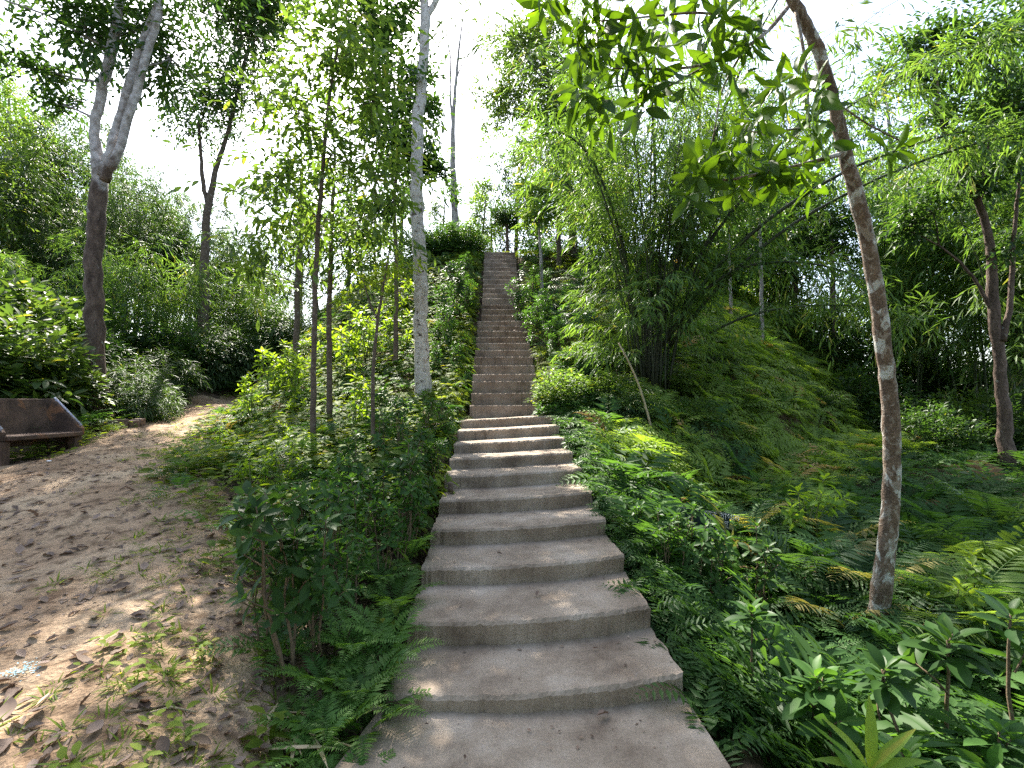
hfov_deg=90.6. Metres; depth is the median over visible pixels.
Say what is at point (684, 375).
bush
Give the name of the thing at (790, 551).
fern
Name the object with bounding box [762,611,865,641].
fern
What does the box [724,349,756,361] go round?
fern
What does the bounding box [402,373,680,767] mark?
step litter
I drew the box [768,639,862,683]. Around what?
fern
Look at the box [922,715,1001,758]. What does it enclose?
fern
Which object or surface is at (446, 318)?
shrub
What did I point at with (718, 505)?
fern
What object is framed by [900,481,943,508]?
fern
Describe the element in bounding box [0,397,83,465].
bench
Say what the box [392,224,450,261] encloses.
bush
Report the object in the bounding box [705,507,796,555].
fern
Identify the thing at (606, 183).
tree
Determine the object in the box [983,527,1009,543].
fern
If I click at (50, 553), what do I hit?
fallen leaf
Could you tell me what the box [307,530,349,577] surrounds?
shrub
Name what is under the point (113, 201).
tree
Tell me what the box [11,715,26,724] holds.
fallen leaf
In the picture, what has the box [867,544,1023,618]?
fern
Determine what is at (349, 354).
shrub
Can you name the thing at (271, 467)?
shrub
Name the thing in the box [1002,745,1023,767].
fern
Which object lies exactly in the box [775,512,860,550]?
fern
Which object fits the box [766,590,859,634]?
fern
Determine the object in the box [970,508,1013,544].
fern
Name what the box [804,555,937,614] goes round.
fern
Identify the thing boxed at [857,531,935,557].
fern
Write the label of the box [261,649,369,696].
fern
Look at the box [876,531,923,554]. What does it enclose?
fern
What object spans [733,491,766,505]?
fern
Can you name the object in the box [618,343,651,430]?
dead cane
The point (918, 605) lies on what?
fern
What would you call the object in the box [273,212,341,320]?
tree
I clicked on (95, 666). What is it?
fallen leaf
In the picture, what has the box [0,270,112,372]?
bush
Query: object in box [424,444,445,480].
shrub
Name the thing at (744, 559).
fern
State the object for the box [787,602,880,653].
fern
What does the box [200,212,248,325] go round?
tree
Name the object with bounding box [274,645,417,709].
fern
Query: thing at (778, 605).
fern
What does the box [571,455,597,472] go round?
shrub
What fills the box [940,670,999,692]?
fern
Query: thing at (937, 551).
fern
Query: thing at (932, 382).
bush
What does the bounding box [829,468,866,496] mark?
fern
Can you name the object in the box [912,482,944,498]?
fern
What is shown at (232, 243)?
bamboo clump
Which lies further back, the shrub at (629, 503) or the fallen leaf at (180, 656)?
the shrub at (629, 503)
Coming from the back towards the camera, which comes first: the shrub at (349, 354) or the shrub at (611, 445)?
the shrub at (349, 354)
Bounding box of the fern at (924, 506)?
[905,495,990,531]
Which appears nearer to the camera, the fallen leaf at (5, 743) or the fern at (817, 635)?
the fallen leaf at (5, 743)
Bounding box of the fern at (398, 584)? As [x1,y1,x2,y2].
[357,563,446,618]
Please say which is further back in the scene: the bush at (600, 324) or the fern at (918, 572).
the bush at (600, 324)
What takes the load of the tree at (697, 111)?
on the ground at (753, 761)
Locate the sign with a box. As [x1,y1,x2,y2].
[675,507,738,573]
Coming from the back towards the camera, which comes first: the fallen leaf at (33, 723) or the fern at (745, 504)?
the fern at (745, 504)
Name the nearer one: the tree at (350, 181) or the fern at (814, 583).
the fern at (814, 583)
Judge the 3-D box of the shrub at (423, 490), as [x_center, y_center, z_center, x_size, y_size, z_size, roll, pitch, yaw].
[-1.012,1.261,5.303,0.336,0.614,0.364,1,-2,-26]
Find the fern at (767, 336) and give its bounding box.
[752,330,776,342]
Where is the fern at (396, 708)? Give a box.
[300,687,431,761]
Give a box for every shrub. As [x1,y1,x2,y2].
[212,427,240,448]
[217,480,333,691]
[230,452,270,495]
[232,534,290,651]
[234,421,254,442]
[235,371,262,424]
[244,443,263,465]
[250,518,312,631]
[252,339,297,389]
[254,346,292,396]
[262,441,308,493]
[266,507,356,664]
[270,483,312,556]
[273,420,292,445]
[277,352,307,399]
[279,337,311,387]
[284,426,320,458]
[285,394,308,417]
[285,469,340,555]
[290,544,336,635]
[296,480,319,518]
[306,482,362,604]
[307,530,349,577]
[313,454,334,479]
[317,324,345,365]
[328,451,364,486]
[329,454,357,530]
[333,326,368,373]
[333,527,375,624]
[336,428,369,484]
[337,472,383,556]
[342,304,374,350]
[345,371,375,420]
[349,304,385,362]
[350,460,398,546]
[358,497,402,580]
[363,386,389,426]
[371,406,394,459]
[377,288,406,320]
[377,302,413,351]
[383,478,425,566]
[385,274,413,308]
[387,397,413,450]
[387,436,426,531]
[391,460,437,536]
[396,490,432,558]
[401,428,439,476]
[413,391,440,430]
[413,473,430,532]
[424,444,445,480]
[428,431,448,463]
[429,320,448,350]
[429,341,442,376]
[433,281,456,327]
[433,400,454,436]
[434,306,458,341]
[440,259,469,317]
[450,341,463,368]
[454,251,472,281]
[460,279,477,307]
[504,277,532,320]
[517,262,542,306]
[518,298,548,351]
[532,402,561,415]
[535,288,552,323]
[542,315,562,352]
[543,267,551,289]
[546,331,564,359]
[551,417,576,434]
[555,363,566,382]
[561,434,585,451]
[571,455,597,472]
[572,386,584,406]
[592,487,617,511]
[605,444,623,456]
[617,496,638,513]
[627,489,666,528]
[648,507,683,564]
[662,501,705,580]
[669,517,715,576]
[699,526,741,609]
[724,597,792,682]
[733,518,787,623]
[770,654,865,767]
[780,470,856,546]
[841,641,934,731]
[864,731,944,767]
[893,612,996,752]
[917,544,994,637]
[943,708,1023,767]
[967,761,1003,767]
[969,589,1023,719]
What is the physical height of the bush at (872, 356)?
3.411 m
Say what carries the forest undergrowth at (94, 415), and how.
on the ground at (753, 761)
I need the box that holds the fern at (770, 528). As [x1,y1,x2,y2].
[723,512,789,534]
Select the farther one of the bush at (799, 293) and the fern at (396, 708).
the bush at (799, 293)
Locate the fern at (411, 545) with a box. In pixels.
[367,530,437,559]
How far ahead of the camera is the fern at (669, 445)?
8.15 m
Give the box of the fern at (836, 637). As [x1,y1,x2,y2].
[790,625,969,692]
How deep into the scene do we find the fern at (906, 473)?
8.46 m
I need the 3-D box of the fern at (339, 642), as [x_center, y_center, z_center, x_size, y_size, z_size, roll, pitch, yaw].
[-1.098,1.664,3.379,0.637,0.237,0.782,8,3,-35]
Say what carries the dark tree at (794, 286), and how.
on the ground at (753, 761)
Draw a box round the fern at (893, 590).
[846,567,939,615]
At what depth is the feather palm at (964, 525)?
5.69 m
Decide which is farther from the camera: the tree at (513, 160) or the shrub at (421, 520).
the tree at (513, 160)
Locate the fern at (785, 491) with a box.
[758,484,796,499]
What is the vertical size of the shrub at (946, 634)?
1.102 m
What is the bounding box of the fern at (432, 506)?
[391,492,438,509]
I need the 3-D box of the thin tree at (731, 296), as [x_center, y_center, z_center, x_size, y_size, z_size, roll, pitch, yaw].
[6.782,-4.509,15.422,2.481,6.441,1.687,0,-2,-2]
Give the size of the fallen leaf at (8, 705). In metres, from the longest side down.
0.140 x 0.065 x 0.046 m
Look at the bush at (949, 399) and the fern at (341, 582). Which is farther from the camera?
the bush at (949, 399)
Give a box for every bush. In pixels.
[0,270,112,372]
[0,303,105,417]
[0,333,96,420]
[2,349,119,418]
[10,313,148,388]
[49,301,188,377]
[106,353,179,418]
[107,375,187,422]
[108,342,213,405]
[125,320,228,387]
[164,316,268,392]
[193,320,280,385]
[209,291,304,347]
[228,297,311,362]
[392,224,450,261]
[412,221,471,259]
[430,220,484,258]
[454,230,495,253]
[525,366,604,410]
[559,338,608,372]
[578,320,615,341]
[584,369,642,405]
[595,384,667,427]
[652,363,710,399]
[670,395,720,431]
[676,239,747,294]
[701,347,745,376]
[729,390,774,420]
[742,267,817,314]
[749,290,837,344]
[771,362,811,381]
[800,319,874,377]
[804,295,873,364]
[809,388,855,419]
[824,360,932,428]
[840,342,931,396]
[862,388,965,450]
[879,400,995,463]
[896,350,989,418]
[898,355,1019,426]
[921,384,1023,451]
[948,385,1023,462]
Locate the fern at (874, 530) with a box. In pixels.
[835,524,898,546]
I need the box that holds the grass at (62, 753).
[0,385,323,767]
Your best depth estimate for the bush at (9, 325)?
10.05 m
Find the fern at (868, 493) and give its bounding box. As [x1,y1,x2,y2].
[834,486,880,509]
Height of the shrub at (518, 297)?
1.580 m
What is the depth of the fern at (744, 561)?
5.32 m
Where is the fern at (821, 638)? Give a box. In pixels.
[786,633,862,682]
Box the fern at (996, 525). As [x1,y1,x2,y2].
[946,505,1023,543]
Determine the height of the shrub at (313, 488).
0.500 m
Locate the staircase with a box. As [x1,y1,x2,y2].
[335,252,730,767]
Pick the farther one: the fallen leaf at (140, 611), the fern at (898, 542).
the fern at (898, 542)
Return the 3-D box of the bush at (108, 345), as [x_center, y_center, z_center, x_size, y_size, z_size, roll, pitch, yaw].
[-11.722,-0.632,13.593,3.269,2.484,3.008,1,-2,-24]
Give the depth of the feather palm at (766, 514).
6.31 m
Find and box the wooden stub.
[447,482,452,492]
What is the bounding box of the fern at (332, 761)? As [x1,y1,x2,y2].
[290,735,395,767]
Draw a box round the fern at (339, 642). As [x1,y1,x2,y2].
[300,605,403,663]
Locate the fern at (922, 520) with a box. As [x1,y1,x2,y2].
[912,511,994,553]
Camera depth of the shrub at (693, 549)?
4.13 m
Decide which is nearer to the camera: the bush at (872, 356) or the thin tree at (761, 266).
the thin tree at (761, 266)
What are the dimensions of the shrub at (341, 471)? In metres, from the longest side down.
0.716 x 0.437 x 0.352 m
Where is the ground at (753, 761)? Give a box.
[9,255,1023,767]
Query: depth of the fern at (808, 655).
3.56 m
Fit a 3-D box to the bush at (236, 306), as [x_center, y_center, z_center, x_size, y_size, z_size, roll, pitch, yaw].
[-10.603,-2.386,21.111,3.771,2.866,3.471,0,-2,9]
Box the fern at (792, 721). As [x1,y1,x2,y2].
[758,716,809,767]
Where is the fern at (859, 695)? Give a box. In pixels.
[845,672,944,698]
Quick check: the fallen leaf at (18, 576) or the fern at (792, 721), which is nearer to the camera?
the fern at (792, 721)
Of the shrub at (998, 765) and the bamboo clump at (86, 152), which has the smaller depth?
the shrub at (998, 765)
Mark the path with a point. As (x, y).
(67, 709)
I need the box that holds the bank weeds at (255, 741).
[135,247,484,758]
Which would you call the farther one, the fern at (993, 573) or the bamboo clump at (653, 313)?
the bamboo clump at (653, 313)
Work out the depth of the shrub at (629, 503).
5.26 m
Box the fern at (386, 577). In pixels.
[339,541,424,590]
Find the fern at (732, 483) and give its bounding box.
[715,479,765,491]
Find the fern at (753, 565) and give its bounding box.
[712,552,778,595]
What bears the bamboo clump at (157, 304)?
on the ground at (753, 761)
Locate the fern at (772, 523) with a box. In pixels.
[753,521,795,563]
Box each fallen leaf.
[0,620,17,629]
[0,676,18,681]
[0,697,16,722]
[0,733,15,752]
[1,687,22,705]
[2,575,22,579]
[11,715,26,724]
[15,545,23,553]
[17,696,33,703]
[22,720,44,729]
[24,725,40,739]
[26,759,37,767]
[27,630,40,635]
[28,702,46,711]
[35,749,54,767]
[43,551,53,555]
[46,633,63,640]
[59,550,73,554]
[59,756,77,762]
[60,668,79,679]
[76,653,92,663]
[79,693,90,705]
[84,719,103,734]
[89,584,97,592]
[89,665,107,670]
[97,634,117,648]
[108,724,119,739]
[110,649,123,654]
[112,582,129,589]
[115,753,132,765]
[118,681,148,694]
[130,609,145,614]
[134,691,146,697]
[139,694,153,701]
[140,562,148,569]
[155,735,169,759]
[175,655,186,660]
[175,739,202,751]
[186,745,201,759]
[191,567,205,574]
[191,734,217,743]
[205,667,222,676]
[208,747,225,756]
[213,624,225,629]
[217,712,232,720]
[232,756,245,764]
[233,619,241,623]
[238,573,246,583]
[238,729,253,737]
[248,743,271,751]
[264,704,270,713]
[316,691,323,700]
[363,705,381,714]
[597,709,607,715]
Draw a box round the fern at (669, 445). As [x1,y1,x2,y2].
[650,437,687,456]
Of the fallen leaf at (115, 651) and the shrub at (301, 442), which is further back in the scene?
the shrub at (301, 442)
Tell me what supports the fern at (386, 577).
on the ground at (753, 761)
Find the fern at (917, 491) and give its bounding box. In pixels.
[909,489,958,516]
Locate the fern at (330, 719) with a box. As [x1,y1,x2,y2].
[259,690,365,767]
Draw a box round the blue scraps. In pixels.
[0,661,40,681]
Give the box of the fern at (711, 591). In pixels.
[695,587,733,600]
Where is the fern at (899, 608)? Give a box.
[829,598,924,633]
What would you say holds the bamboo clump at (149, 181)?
on the ground at (753, 761)
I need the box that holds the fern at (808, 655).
[765,624,942,733]
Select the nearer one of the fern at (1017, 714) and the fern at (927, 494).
the fern at (1017, 714)
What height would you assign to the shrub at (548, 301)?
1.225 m
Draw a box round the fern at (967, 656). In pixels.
[889,622,1023,703]
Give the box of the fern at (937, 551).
[898,540,1023,555]
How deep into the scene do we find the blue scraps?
2.89 m
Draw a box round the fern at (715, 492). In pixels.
[701,486,728,508]
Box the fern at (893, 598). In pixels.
[831,586,938,628]
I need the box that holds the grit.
[0,423,290,767]
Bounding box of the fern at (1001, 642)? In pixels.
[957,614,1023,718]
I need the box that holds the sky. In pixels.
[0,0,1023,387]
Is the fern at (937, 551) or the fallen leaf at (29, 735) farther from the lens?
the fern at (937, 551)
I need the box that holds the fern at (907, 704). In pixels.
[774,661,927,709]
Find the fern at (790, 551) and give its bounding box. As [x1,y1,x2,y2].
[732,546,805,577]
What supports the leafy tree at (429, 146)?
on the ground at (753, 761)
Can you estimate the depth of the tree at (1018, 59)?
16.01 m
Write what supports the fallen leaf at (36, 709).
on the path
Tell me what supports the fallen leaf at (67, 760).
on the path
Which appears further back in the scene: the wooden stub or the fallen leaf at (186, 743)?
the wooden stub
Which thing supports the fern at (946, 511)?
on the ground at (753, 761)
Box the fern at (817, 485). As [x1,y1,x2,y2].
[795,475,850,493]
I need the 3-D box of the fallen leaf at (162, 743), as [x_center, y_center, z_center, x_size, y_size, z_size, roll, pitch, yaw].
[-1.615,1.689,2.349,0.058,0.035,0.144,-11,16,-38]
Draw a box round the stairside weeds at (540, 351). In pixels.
[397,248,674,423]
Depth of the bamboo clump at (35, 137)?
18.56 m
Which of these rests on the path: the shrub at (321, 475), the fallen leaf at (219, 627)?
the fallen leaf at (219, 627)
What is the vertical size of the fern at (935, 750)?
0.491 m
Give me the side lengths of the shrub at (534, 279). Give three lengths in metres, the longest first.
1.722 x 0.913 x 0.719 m
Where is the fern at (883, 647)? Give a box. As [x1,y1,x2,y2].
[822,619,953,702]
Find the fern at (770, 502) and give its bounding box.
[718,497,782,507]
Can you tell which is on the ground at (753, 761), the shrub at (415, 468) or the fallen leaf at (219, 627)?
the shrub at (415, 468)
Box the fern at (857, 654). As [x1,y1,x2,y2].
[822,633,1011,767]
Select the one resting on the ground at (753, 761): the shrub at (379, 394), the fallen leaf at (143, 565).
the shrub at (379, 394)
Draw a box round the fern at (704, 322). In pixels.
[685,317,710,334]
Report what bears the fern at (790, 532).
on the ground at (753, 761)
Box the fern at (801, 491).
[772,485,815,515]
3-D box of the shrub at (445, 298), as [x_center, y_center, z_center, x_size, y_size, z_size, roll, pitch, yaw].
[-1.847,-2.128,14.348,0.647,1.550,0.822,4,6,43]
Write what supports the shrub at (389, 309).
on the ground at (753, 761)
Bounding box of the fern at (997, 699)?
[971,677,1023,716]
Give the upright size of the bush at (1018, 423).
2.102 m
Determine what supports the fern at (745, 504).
on the ground at (753, 761)
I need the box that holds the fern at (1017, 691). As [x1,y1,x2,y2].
[922,663,1023,736]
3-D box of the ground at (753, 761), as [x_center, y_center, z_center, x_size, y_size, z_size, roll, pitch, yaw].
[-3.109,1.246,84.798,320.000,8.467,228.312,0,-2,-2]
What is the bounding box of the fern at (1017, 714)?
[971,679,1023,718]
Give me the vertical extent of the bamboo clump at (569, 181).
6.558 m
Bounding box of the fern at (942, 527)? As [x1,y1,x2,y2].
[900,509,991,534]
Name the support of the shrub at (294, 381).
on the ground at (753, 761)
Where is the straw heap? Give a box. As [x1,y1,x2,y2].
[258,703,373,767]
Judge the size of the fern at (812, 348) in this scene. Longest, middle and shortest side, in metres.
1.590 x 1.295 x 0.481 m
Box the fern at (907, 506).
[876,500,927,523]
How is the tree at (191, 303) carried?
on the ground at (753, 761)
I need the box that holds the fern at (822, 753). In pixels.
[763,743,829,767]
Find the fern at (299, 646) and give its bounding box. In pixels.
[243,626,336,661]
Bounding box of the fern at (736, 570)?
[723,561,759,591]
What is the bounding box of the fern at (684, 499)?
[662,491,735,506]
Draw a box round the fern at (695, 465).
[684,446,704,471]
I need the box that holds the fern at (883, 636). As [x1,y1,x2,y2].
[808,616,1023,709]
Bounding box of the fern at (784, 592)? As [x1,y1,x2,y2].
[726,566,823,616]
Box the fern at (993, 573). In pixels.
[961,556,1023,593]
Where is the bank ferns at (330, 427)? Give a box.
[141,248,483,685]
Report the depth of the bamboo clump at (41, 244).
18.51 m
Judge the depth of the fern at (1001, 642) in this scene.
3.73 m
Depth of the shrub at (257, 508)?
2.98 m
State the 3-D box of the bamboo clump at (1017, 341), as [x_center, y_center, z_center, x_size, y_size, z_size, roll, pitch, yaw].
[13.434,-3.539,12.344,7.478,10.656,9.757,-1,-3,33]
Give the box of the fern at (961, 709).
[772,683,1010,755]
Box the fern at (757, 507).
[733,497,814,534]
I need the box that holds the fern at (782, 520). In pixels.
[760,507,794,525]
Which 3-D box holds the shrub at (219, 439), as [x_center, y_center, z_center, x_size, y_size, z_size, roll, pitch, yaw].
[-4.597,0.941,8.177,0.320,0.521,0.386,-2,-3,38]
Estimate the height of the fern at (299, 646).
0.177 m
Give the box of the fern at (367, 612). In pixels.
[326,602,431,648]
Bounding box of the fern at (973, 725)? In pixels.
[941,691,1023,763]
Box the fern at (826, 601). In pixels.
[785,590,888,625]
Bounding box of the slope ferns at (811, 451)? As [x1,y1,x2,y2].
[573,250,964,525]
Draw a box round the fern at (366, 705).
[237,670,396,753]
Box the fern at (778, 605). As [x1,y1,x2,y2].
[725,574,793,638]
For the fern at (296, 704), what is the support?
on the ground at (753, 761)
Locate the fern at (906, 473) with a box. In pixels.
[865,471,909,502]
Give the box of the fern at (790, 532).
[746,525,810,552]
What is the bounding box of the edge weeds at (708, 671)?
[540,393,841,767]
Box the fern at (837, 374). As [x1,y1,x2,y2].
[821,369,856,380]
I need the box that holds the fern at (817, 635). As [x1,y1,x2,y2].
[759,604,859,641]
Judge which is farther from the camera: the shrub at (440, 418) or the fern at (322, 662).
the shrub at (440, 418)
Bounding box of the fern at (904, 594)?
[860,574,982,614]
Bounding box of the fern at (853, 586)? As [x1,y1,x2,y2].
[825,582,963,655]
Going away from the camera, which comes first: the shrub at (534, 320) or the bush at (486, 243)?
the shrub at (534, 320)
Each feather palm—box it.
[699,499,751,535]
[707,492,796,536]
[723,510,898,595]
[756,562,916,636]
[760,493,915,547]
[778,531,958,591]
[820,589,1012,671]
[860,502,1020,553]
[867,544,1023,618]
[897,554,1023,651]
[905,522,1023,582]
[911,471,1023,527]
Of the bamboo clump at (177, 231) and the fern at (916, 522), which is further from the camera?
the bamboo clump at (177, 231)
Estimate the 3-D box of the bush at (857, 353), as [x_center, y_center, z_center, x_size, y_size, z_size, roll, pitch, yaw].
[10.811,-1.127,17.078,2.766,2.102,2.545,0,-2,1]
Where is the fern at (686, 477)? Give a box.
[644,469,711,496]
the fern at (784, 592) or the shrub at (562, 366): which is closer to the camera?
the fern at (784, 592)
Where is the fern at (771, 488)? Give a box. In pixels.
[724,478,793,508]
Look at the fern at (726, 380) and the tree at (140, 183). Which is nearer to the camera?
the fern at (726, 380)
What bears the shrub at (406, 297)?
on the ground at (753, 761)
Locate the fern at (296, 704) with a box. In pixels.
[267,684,339,730]
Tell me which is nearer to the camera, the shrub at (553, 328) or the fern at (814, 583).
the fern at (814, 583)
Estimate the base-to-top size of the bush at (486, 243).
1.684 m
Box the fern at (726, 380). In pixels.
[707,375,740,385]
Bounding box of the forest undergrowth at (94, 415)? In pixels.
[38,319,290,428]
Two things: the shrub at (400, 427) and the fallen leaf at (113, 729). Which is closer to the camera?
the fallen leaf at (113, 729)
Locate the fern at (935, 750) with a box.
[883,709,970,767]
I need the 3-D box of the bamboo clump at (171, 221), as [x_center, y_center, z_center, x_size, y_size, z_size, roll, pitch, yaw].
[-15.573,-5.612,21.210,6.312,8.949,7.193,-1,-2,33]
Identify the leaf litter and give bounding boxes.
[0,404,413,767]
[230,254,770,723]
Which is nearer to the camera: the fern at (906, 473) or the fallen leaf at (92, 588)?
the fallen leaf at (92, 588)
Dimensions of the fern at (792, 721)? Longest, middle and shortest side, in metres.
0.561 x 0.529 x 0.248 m
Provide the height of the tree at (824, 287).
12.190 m
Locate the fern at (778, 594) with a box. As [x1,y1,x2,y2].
[750,561,804,610]
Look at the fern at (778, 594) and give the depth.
4.82 m
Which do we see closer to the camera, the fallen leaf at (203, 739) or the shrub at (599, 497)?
the fallen leaf at (203, 739)
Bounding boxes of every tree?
[0,0,345,420]
[0,81,79,324]
[0,116,108,322]
[1,69,124,304]
[67,144,183,329]
[73,137,140,334]
[113,150,190,317]
[128,191,198,322]
[137,0,311,342]
[160,244,221,329]
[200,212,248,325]
[224,141,390,360]
[242,237,292,312]
[260,248,292,316]
[267,186,335,328]
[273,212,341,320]
[297,0,475,367]
[307,145,387,304]
[329,250,433,446]
[344,0,450,400]
[351,149,431,279]
[355,191,392,276]
[424,173,474,230]
[438,13,474,229]
[459,176,512,250]
[460,0,631,260]
[460,165,509,251]
[480,201,524,251]
[483,120,562,255]
[493,135,562,257]
[496,72,597,267]
[508,168,578,291]
[515,0,921,650]
[551,88,640,250]
[555,33,650,256]
[643,44,733,252]
[693,162,874,324]
[698,59,815,292]
[711,142,754,319]
[738,57,842,306]
[739,164,794,338]
[770,179,908,363]
[799,200,864,326]
[816,123,965,326]
[819,46,1011,378]
[834,0,1023,477]
[892,0,1023,289]
[934,48,1023,389]
[939,267,989,367]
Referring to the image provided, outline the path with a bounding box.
[0,342,292,767]
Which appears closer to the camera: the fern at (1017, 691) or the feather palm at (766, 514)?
the fern at (1017, 691)
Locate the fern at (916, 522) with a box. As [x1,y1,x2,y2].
[899,513,938,542]
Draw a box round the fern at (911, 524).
[873,518,926,527]
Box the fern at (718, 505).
[711,500,742,511]
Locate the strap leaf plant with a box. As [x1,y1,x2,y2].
[811,694,929,767]
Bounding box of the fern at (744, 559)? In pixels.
[725,545,756,565]
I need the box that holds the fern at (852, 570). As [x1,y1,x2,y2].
[804,558,898,593]
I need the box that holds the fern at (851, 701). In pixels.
[801,675,1023,767]
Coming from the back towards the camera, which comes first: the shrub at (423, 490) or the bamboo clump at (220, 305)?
the bamboo clump at (220, 305)
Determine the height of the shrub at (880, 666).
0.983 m
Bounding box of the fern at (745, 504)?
[741,493,768,510]
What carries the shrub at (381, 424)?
on the ground at (753, 761)
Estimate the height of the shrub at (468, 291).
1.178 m
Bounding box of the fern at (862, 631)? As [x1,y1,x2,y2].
[809,615,895,658]
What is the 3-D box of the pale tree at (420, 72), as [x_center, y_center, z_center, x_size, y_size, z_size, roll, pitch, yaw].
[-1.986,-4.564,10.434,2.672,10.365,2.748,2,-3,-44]
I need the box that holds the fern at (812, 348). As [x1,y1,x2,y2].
[794,340,825,354]
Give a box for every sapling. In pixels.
[161,0,447,437]
[181,151,447,421]
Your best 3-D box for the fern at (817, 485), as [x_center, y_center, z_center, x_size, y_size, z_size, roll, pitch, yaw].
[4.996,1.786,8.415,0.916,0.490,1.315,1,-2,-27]
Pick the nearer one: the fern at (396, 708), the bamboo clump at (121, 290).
the fern at (396, 708)
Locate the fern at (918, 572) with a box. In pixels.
[860,554,946,579]
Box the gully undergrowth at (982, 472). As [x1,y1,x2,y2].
[516,238,1023,767]
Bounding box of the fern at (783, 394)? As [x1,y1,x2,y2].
[765,387,803,406]
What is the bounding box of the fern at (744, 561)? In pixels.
[707,555,790,584]
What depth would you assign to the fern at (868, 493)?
7.43 m
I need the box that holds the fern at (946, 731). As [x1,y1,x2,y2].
[826,685,957,767]
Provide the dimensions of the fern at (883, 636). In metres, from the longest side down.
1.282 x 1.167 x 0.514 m
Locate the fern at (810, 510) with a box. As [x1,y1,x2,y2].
[777,500,845,520]
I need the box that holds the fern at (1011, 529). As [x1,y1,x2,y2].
[970,514,1023,551]
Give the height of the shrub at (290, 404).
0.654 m
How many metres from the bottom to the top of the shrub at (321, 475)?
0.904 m
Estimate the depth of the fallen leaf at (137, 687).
2.64 m
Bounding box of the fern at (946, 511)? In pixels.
[902,497,981,519]
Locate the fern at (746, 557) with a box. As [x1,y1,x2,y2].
[745,535,838,578]
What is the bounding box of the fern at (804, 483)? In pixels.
[771,478,811,512]
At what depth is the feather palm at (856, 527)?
6.18 m
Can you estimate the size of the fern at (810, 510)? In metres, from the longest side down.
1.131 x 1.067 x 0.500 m
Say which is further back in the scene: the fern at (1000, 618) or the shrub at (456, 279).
the shrub at (456, 279)
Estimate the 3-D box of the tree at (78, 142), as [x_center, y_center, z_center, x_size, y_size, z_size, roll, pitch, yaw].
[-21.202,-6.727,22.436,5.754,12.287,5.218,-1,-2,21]
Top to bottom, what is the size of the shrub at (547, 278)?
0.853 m
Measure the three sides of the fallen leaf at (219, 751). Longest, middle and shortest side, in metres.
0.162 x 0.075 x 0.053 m
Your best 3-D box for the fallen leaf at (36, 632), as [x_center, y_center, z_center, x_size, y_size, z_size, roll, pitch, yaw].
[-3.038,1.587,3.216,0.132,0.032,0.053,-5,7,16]
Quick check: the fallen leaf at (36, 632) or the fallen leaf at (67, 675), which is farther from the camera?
the fallen leaf at (36, 632)
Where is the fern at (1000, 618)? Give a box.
[981,606,1005,650]
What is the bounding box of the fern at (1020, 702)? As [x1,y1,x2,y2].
[975,687,1023,713]
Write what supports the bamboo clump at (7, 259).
on the ground at (753, 761)
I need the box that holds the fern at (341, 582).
[317,568,372,600]
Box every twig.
[125,700,181,713]
[149,706,196,713]
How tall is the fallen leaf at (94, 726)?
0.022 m
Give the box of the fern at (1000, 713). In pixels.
[881,693,1008,736]
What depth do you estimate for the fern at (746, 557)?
5.53 m
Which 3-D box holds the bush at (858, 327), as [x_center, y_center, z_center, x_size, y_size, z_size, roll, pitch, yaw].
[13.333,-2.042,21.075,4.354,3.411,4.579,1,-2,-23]
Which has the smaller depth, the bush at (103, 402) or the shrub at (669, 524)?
the shrub at (669, 524)
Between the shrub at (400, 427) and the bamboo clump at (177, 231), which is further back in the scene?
the bamboo clump at (177, 231)
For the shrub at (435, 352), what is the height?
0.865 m
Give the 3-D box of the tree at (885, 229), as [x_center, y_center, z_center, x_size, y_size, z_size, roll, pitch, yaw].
[18.556,-5.788,24.688,7.486,15.238,6.034,-1,-2,14]
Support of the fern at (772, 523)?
on the ground at (753, 761)
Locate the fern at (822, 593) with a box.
[777,586,853,624]
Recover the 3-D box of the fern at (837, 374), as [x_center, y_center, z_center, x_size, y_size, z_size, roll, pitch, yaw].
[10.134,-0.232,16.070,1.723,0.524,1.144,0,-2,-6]
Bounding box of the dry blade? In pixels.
[9,723,29,730]
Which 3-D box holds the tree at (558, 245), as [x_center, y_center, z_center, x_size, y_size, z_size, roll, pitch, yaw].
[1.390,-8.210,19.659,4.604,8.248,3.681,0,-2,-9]
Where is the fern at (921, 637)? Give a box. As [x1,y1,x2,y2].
[853,609,1018,658]
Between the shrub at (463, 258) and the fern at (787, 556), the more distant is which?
the shrub at (463, 258)
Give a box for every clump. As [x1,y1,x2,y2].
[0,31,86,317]
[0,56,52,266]
[0,89,128,303]
[0,143,175,329]
[0,237,152,334]
[1,102,129,331]
[1,102,146,330]
[12,142,184,334]
[21,107,214,346]
[44,215,215,362]
[52,227,225,366]
[69,141,257,333]
[113,167,263,333]
[146,204,288,332]
[187,260,294,351]
[209,220,310,325]
[423,0,1023,393]
[523,95,687,280]
[694,134,785,294]
[745,83,1014,410]
[790,39,1023,409]
[828,232,983,380]
[853,255,988,414]
[856,106,1023,407]
[881,67,1023,439]
[892,241,1023,397]
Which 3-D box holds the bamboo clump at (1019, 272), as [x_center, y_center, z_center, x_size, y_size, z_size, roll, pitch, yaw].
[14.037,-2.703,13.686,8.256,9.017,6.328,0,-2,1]
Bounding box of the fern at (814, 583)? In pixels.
[782,564,910,620]
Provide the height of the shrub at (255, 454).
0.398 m
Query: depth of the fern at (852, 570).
5.01 m
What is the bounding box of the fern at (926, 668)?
[881,638,1023,766]
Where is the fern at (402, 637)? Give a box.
[328,604,446,709]

